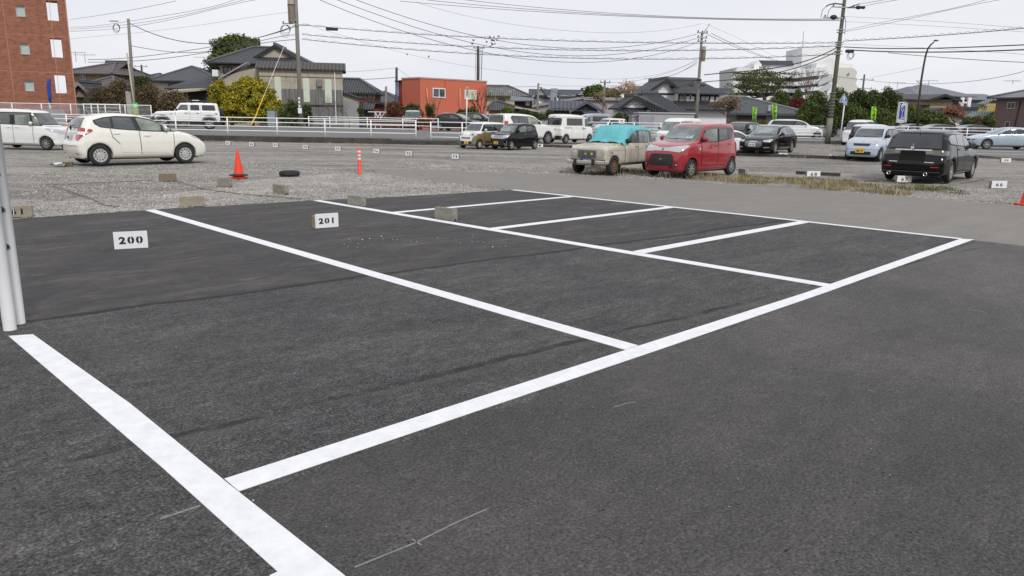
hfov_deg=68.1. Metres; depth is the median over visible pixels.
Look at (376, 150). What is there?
number sign
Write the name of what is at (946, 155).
parked car
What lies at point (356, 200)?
concrete block
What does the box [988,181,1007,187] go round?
parking block
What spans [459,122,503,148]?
parked car
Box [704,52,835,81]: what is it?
overhead cable
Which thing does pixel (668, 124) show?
parked van
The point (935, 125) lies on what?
parked car
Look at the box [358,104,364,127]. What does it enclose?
shrub
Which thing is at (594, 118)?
parked van
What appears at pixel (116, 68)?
house
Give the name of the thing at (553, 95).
concrete tower
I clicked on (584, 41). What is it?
overhead cable
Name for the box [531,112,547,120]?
shrub
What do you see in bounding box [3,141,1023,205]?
ground
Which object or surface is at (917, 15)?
overhead cable
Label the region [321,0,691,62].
overhead cable
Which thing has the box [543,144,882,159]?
kerb
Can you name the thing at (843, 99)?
pedestrian sign
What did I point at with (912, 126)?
parked car
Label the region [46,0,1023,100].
sky
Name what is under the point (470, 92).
window
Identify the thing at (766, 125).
railing
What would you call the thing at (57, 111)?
block wall
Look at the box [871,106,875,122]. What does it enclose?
banner flag
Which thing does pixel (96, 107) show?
railing
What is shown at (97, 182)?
rope
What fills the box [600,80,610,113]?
utility pole
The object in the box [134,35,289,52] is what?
overhead cable
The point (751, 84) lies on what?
spreading tree
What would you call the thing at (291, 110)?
shrub
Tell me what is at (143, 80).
shrub
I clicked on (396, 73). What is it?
utility pole
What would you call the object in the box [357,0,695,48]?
overhead cable
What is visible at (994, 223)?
access lane
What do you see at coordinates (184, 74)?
house
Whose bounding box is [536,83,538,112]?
utility pole
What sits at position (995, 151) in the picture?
side road
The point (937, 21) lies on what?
overhead cable
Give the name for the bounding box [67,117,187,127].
embankment wall
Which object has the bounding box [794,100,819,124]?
tree
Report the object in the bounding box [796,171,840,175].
timber
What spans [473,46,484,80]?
utility pole
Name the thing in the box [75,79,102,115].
house
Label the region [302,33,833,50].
overhead cable
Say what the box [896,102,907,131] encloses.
vertical sign
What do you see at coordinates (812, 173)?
parking block
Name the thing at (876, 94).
tree
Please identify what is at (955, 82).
overhead cable
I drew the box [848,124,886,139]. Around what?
parked car
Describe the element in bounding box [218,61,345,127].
barn
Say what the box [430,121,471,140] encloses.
railing
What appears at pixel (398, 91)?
side building
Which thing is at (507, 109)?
shrub
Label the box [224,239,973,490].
painted line
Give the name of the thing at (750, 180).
dry grass
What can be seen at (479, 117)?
parked car
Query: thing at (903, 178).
parking block
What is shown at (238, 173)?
traffic cone
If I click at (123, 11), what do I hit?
overhead cable
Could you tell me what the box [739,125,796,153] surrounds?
parked car
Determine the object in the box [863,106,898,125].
tree
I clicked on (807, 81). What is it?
bare tree
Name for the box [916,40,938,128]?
street lamp
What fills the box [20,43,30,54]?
window
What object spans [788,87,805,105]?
tree
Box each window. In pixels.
[15,5,25,16]
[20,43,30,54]
[24,80,34,91]
[79,74,85,79]
[223,67,231,73]
[432,88,445,97]
[464,90,476,99]
[701,96,709,100]
[1007,102,1015,108]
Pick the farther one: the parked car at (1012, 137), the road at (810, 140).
the road at (810, 140)
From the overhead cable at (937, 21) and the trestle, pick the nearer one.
the overhead cable at (937, 21)
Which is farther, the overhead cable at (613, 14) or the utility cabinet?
the utility cabinet
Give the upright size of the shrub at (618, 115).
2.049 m
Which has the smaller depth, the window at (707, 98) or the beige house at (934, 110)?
the window at (707, 98)
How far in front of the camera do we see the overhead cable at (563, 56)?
60.93 m
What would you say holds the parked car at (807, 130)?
on the road at (810, 140)
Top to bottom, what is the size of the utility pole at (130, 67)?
9.142 m
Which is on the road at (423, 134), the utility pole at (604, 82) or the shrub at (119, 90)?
the shrub at (119, 90)
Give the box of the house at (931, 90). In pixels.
[894,84,977,106]
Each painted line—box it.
[9,334,344,575]
[146,209,637,349]
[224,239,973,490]
[314,200,828,285]
[396,196,571,212]
[493,207,673,228]
[515,190,961,238]
[633,221,808,252]
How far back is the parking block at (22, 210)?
12.36 m
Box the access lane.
[373,169,1023,245]
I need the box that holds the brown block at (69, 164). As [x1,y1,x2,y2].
[62,162,73,165]
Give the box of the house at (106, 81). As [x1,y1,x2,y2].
[92,75,138,104]
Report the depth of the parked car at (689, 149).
23.61 m
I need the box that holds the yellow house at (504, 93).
[486,85,531,114]
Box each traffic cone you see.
[229,150,248,178]
[1013,192,1023,204]
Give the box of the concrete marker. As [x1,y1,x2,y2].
[125,91,132,114]
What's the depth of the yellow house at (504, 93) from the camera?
105.08 m
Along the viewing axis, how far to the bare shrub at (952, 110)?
74.88 m
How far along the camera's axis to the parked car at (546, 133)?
46.40 m
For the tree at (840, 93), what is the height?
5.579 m
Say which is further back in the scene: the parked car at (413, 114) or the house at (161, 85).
the house at (161, 85)
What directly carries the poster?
attached to the embankment wall at (172, 124)
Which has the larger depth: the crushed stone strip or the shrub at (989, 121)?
the shrub at (989, 121)
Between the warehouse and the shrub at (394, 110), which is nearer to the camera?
the shrub at (394, 110)
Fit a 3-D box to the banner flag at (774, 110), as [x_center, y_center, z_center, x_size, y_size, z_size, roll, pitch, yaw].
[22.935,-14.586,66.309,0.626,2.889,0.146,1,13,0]
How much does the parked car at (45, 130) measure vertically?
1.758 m
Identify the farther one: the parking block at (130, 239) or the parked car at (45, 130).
the parked car at (45, 130)
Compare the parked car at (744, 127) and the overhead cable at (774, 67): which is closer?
the parked car at (744, 127)
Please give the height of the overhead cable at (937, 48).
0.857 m
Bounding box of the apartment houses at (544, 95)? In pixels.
[529,87,550,103]
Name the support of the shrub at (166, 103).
on the road at (423, 134)
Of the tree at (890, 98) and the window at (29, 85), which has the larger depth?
the tree at (890, 98)
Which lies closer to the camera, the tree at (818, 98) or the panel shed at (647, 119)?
the panel shed at (647, 119)
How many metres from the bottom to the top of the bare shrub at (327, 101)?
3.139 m
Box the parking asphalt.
[0,190,1023,575]
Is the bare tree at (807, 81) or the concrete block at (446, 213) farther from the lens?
the bare tree at (807, 81)
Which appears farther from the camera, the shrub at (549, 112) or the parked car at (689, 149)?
the shrub at (549, 112)
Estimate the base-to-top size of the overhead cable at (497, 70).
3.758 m
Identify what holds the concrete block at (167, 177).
on the ground at (21, 161)
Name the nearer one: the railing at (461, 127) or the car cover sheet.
the car cover sheet
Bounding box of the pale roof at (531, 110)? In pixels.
[515,107,539,113]
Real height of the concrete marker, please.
2.938 m
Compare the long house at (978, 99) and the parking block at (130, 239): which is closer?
the parking block at (130, 239)
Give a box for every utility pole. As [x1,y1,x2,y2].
[109,18,135,114]
[280,0,308,126]
[384,86,386,127]
[395,67,397,99]
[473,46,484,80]
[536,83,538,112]
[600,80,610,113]
[689,23,709,118]
[821,0,865,143]
[856,74,872,89]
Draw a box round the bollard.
[357,148,362,173]
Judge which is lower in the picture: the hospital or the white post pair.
the white post pair
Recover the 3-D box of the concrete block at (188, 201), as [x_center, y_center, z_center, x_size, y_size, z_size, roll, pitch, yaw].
[-5.990,-1.627,14.184,0.425,0.190,0.110,-5,14,-26]
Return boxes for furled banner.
[47,79,51,108]
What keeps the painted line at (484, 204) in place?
on the parking asphalt
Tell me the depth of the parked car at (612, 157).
23.98 m
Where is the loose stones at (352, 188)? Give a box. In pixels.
[17,170,507,217]
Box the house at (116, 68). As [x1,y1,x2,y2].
[73,60,154,116]
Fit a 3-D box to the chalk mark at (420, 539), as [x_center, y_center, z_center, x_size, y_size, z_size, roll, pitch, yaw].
[-0.362,1.050,3.196,0.687,0.002,0.022,-11,17,-42]
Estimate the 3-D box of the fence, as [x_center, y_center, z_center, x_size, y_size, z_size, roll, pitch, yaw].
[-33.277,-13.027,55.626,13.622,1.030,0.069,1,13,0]
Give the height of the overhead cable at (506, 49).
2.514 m
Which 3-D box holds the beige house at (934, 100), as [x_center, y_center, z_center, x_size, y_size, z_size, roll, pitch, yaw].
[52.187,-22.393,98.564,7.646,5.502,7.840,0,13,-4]
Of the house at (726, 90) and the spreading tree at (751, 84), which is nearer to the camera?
the spreading tree at (751, 84)
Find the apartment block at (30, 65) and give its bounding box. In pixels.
[0,0,77,115]
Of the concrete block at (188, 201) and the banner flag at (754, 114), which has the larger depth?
the banner flag at (754, 114)
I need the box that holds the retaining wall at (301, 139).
[193,135,540,144]
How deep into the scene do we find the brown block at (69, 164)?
23.68 m
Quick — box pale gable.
[532,98,547,105]
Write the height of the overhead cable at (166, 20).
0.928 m
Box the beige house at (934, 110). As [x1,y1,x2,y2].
[925,108,964,126]
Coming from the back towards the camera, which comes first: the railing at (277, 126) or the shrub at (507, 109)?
the shrub at (507, 109)
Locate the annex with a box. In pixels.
[510,96,534,108]
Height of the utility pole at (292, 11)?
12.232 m
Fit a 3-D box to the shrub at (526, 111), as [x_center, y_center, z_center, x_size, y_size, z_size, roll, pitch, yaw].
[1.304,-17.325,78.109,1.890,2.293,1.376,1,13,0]
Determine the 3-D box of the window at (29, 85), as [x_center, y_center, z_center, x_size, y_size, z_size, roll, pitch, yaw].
[-38.556,-16.135,60.496,0.681,0.839,0.310,-7,15,-31]
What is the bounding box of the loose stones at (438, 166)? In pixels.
[394,161,682,180]
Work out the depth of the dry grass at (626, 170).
24.94 m
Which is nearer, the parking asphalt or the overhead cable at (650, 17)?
the parking asphalt
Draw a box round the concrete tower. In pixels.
[550,88,557,99]
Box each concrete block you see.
[159,173,176,180]
[179,195,204,206]
[217,178,232,186]
[273,184,288,194]
[347,195,365,206]
[435,206,456,220]
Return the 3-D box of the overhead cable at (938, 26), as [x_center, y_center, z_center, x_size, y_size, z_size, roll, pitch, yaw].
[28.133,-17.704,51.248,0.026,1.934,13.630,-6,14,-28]
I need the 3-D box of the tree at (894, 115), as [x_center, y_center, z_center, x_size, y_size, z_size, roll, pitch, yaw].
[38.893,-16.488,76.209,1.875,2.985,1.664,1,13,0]
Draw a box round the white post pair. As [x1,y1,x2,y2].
[0,125,25,330]
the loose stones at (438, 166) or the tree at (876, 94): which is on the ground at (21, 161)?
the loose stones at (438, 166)
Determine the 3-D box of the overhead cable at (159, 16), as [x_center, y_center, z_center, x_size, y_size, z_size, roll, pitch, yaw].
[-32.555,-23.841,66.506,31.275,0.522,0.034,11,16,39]
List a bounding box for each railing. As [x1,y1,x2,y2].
[51,114,416,139]
[83,103,120,112]
[308,116,438,130]
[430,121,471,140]
[596,122,825,140]
[892,126,996,136]
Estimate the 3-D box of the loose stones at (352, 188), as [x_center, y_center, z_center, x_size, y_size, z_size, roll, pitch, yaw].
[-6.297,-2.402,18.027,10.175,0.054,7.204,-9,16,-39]
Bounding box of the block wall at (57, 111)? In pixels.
[37,109,65,125]
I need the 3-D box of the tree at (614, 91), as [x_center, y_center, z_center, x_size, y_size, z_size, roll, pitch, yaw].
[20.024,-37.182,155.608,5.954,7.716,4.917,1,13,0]
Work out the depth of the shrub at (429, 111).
73.91 m
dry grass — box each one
[208,140,394,144]
[559,165,710,178]
[692,170,914,195]
[797,144,841,149]
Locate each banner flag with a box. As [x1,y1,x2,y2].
[752,107,756,120]
[772,105,776,118]
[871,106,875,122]
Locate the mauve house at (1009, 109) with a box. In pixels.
[986,89,1023,129]
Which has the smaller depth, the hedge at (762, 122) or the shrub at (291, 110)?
the shrub at (291, 110)
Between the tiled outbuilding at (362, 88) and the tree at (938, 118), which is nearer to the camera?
the tree at (938, 118)
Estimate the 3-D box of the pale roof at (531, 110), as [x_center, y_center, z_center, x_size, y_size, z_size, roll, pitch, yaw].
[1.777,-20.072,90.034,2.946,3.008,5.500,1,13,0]
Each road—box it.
[170,126,540,141]
[593,134,846,143]
[836,144,1023,157]
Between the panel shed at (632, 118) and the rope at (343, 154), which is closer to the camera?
the rope at (343, 154)
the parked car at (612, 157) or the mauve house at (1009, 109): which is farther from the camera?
the mauve house at (1009, 109)
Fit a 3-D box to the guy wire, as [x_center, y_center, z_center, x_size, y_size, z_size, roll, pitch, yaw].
[-19.647,-18.061,62.625,0.100,8.980,5.007,10,16,35]
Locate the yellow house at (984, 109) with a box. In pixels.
[960,99,995,120]
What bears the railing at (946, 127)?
on the road at (810, 140)
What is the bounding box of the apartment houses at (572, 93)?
[557,88,585,99]
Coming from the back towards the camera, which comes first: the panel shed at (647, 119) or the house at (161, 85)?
the house at (161, 85)
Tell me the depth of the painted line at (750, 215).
14.24 m
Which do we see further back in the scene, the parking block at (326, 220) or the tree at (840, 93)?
the tree at (840, 93)
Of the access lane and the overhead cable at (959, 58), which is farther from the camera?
the overhead cable at (959, 58)
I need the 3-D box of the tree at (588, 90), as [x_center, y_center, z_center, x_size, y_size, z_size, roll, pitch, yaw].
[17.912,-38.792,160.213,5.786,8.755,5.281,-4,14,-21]
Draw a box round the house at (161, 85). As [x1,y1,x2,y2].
[150,73,168,116]
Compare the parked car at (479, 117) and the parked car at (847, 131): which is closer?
the parked car at (847, 131)
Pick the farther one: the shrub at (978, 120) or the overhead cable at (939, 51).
the shrub at (978, 120)
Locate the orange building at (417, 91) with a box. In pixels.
[401,77,486,128]
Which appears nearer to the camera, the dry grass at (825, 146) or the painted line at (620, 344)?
the painted line at (620, 344)
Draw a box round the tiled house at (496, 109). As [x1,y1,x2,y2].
[486,100,525,113]
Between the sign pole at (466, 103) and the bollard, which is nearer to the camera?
the bollard
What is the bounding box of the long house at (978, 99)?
[965,94,996,106]
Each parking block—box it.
[11,205,33,216]
[113,231,147,248]
[312,213,338,228]
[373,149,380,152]
[406,151,413,155]
[452,154,459,158]
[738,168,747,174]
[805,171,820,176]
[895,176,911,181]
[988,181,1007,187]
[1000,158,1010,161]
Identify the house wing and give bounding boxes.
[606,93,668,117]
[630,76,677,101]
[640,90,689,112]
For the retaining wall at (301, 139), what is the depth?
46.39 m
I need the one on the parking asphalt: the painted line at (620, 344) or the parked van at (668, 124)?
the painted line at (620, 344)
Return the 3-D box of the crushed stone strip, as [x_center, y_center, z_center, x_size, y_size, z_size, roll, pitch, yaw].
[-6.560,-2.126,16.919,12.870,0.038,7.124,-11,18,-43]
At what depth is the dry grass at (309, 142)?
45.39 m
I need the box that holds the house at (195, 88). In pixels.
[164,74,224,124]
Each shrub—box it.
[82,85,121,112]
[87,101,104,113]
[104,77,129,113]
[128,75,161,102]
[135,80,162,117]
[154,88,188,110]
[278,98,308,126]
[303,104,313,126]
[319,94,343,118]
[334,104,349,127]
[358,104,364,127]
[384,100,403,127]
[401,103,424,128]
[425,104,435,128]
[463,106,477,112]
[501,105,514,113]
[516,109,531,114]
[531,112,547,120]
[545,109,553,118]
[612,113,623,118]
[940,103,969,126]
[958,116,974,125]
[971,115,983,125]
[983,114,998,127]
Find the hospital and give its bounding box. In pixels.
[719,31,856,100]
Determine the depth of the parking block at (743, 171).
25.02 m
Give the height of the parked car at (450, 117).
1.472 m
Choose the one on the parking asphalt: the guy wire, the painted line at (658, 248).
the painted line at (658, 248)
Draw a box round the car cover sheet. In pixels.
[586,124,650,146]
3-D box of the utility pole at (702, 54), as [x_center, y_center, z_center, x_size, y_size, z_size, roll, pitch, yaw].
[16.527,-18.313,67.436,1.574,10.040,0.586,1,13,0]
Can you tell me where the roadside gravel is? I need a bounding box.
[540,139,1023,160]
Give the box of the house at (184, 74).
[149,65,211,85]
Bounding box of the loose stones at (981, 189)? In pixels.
[835,184,1023,205]
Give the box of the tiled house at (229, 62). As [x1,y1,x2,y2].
[205,42,311,76]
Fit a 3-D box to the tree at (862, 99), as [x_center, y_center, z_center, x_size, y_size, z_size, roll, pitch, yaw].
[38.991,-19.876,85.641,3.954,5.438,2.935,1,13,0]
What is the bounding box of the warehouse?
[532,96,621,124]
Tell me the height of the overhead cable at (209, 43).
1.819 m
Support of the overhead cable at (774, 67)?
attached to the utility pole at (833, 94)
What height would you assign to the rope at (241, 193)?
0.031 m
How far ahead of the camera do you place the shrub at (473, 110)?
73.87 m
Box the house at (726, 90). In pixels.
[717,88,734,96]
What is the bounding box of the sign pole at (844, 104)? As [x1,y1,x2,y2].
[839,103,846,139]
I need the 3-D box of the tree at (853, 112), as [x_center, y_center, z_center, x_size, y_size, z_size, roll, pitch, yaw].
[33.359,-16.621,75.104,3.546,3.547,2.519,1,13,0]
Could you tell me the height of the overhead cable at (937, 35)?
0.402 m
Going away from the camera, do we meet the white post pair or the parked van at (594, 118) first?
the white post pair
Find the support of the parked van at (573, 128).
on the roadside gravel
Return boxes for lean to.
[343,91,363,127]
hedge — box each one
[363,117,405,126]
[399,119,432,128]
[751,120,809,124]
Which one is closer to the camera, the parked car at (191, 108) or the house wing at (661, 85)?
the parked car at (191, 108)
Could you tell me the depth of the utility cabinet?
64.48 m
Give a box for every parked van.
[547,114,592,142]
[581,113,610,130]
[655,118,700,140]
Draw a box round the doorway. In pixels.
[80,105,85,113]
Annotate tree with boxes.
[84,89,96,112]
[201,33,260,73]
[426,94,442,115]
[468,86,490,113]
[582,84,607,96]
[587,85,632,108]
[599,88,622,97]
[617,79,635,94]
[707,94,745,121]
[722,65,800,100]
[768,89,791,105]
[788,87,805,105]
[788,98,805,108]
[790,68,827,97]
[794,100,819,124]
[804,91,828,114]
[810,103,839,136]
[826,87,853,129]
[832,103,867,129]
[840,88,874,118]
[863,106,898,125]
[867,88,880,108]
[876,84,903,115]
[891,110,907,125]
[905,104,916,123]
[906,107,931,124]
[926,111,953,125]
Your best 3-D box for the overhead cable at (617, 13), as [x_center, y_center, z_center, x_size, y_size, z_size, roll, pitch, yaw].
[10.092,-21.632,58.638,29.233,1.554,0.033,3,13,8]
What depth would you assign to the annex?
95.27 m
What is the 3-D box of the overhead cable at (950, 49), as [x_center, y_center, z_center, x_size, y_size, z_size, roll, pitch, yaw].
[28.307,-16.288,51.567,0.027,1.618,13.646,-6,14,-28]
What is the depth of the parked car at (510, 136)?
41.14 m
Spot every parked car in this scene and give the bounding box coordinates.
[0,108,66,149]
[62,109,205,165]
[150,100,223,129]
[402,110,421,129]
[432,113,480,130]
[458,112,488,129]
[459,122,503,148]
[487,113,554,143]
[490,123,537,149]
[566,130,652,174]
[593,118,626,133]
[645,122,736,177]
[729,122,758,134]
[734,130,762,152]
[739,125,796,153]
[767,119,822,138]
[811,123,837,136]
[841,120,873,144]
[845,125,897,161]
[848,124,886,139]
[881,127,977,182]
[895,124,924,131]
[920,124,961,132]
[957,125,990,135]
[965,127,1023,148]
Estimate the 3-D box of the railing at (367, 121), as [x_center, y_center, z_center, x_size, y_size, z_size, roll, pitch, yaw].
[-11.454,-13.567,62.594,10.780,1.060,0.079,1,13,0]
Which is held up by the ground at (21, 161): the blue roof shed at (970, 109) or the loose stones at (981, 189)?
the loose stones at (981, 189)
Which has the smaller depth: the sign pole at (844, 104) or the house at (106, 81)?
the sign pole at (844, 104)
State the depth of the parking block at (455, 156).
31.31 m
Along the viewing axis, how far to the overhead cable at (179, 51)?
68.53 m
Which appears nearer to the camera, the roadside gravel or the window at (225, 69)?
the roadside gravel
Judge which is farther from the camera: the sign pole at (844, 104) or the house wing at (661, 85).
the house wing at (661, 85)
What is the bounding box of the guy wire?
[252,23,293,124]
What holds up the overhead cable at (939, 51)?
attached to the utility pole at (833, 94)
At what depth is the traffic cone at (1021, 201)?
17.06 m
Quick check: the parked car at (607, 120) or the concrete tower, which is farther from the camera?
the concrete tower
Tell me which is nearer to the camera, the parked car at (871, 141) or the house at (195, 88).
the parked car at (871, 141)
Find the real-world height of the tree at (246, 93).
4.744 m
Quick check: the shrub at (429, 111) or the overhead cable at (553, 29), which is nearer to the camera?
the overhead cable at (553, 29)
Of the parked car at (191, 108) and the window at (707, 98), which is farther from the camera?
the window at (707, 98)
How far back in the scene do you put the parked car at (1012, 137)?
51.83 m
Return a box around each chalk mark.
[159,505,199,519]
[354,509,486,567]
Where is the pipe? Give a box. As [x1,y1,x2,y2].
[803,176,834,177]
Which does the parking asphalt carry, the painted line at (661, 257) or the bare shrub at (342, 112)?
the painted line at (661, 257)
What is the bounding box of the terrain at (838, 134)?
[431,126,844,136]
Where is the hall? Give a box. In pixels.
[719,95,797,122]
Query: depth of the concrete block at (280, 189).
16.58 m
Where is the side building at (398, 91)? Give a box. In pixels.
[395,80,405,106]
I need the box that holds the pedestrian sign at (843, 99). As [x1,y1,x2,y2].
[839,94,846,102]
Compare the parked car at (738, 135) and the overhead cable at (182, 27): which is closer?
the parked car at (738, 135)
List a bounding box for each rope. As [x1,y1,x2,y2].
[47,180,149,184]
[52,186,118,206]
[176,180,301,198]
[322,154,401,155]
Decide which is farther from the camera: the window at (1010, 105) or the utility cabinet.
the window at (1010, 105)
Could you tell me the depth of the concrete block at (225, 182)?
18.03 m
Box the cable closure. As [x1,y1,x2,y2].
[326,27,337,30]
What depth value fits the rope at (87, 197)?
15.18 m
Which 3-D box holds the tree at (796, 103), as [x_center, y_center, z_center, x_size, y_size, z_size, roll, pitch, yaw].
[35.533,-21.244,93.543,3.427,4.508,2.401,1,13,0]
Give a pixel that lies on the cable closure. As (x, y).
(331, 29)
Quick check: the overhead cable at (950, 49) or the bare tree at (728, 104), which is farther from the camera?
the bare tree at (728, 104)
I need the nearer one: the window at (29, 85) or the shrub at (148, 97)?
the window at (29, 85)
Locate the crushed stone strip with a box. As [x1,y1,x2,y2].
[12,172,501,218]
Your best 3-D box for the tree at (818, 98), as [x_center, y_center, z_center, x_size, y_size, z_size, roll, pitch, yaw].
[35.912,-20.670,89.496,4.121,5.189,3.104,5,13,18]
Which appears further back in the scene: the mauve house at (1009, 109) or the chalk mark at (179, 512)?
the mauve house at (1009, 109)
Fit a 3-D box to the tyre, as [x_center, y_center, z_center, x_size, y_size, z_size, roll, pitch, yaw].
[-6.287,-3.237,21.389,0.580,0.145,0.580,1,13,0]
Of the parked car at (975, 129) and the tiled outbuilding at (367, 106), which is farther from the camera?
the tiled outbuilding at (367, 106)
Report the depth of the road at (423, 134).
50.92 m
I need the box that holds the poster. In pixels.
[132,103,138,114]
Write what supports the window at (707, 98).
in the traditional house at (685, 97)
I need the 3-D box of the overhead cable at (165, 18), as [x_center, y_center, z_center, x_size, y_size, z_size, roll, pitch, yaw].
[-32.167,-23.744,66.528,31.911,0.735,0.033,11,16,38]
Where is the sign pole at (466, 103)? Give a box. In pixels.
[466,87,467,127]
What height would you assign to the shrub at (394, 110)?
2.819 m
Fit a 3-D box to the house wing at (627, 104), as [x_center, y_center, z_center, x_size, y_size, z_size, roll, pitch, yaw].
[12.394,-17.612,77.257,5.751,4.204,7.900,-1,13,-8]
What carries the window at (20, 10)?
in the apartment block at (30, 65)
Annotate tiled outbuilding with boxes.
[343,77,384,101]
[357,102,374,127]
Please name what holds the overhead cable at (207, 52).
attached to the utility pole at (292, 11)
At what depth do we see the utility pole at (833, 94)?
57.32 m
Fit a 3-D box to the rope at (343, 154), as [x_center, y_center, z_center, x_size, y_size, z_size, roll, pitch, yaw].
[-6.110,-5.776,32.914,5.683,0.029,0.213,1,13,1]
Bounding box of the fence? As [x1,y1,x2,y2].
[0,102,151,118]
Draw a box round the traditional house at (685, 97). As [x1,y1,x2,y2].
[669,77,733,123]
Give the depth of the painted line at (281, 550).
3.70 m
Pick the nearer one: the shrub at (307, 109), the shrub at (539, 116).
the shrub at (307, 109)
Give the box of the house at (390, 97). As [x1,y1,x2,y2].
[381,91,394,102]
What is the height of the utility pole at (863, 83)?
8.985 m
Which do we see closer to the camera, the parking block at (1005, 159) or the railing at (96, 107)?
the parking block at (1005, 159)
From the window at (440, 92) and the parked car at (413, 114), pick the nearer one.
the parked car at (413, 114)
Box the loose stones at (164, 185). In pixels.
[18,160,355,206]
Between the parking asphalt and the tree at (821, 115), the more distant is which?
the tree at (821, 115)
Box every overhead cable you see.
[70,0,252,31]
[70,1,173,19]
[73,12,286,38]
[81,0,241,28]
[87,0,232,26]
[88,27,293,59]
[119,39,294,61]
[130,23,294,43]
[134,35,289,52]
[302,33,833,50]
[302,38,834,59]
[308,24,834,43]
[318,28,682,78]
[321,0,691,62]
[338,0,696,55]
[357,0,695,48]
[402,1,839,20]
[417,2,702,32]
[429,0,776,19]
[469,0,747,18]
[704,47,836,74]
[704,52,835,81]
[844,44,1023,48]
[845,16,1017,27]
[845,27,1023,40]
[846,0,996,31]
[849,0,983,29]
[852,49,1023,52]
[853,44,1013,53]
[861,22,1018,31]
[864,71,1023,83]
[893,53,1023,62]
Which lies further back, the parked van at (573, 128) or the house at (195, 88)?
the house at (195, 88)
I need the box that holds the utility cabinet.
[266,110,276,127]
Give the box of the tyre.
[279,170,299,176]
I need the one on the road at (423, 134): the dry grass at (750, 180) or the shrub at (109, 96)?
the shrub at (109, 96)
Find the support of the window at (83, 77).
in the house at (116, 68)
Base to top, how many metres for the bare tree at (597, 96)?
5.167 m
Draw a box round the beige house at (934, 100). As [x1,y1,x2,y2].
[898,94,962,107]
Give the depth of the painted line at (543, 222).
13.39 m
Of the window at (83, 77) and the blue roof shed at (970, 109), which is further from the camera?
the blue roof shed at (970, 109)
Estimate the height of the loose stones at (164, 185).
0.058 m
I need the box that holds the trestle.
[368,111,385,127]
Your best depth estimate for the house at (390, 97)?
98.35 m
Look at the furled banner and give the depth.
55.73 m
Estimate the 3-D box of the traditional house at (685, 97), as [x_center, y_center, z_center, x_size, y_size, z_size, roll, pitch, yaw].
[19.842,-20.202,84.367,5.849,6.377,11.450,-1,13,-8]
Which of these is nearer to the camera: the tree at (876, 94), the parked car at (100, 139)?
the parked car at (100, 139)
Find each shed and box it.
[367,101,401,128]
[548,100,603,115]
[628,115,638,124]
[633,112,695,134]
[959,107,978,123]
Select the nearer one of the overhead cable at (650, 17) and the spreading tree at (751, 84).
the overhead cable at (650, 17)
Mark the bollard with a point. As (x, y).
(359, 160)
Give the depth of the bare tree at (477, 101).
71.96 m

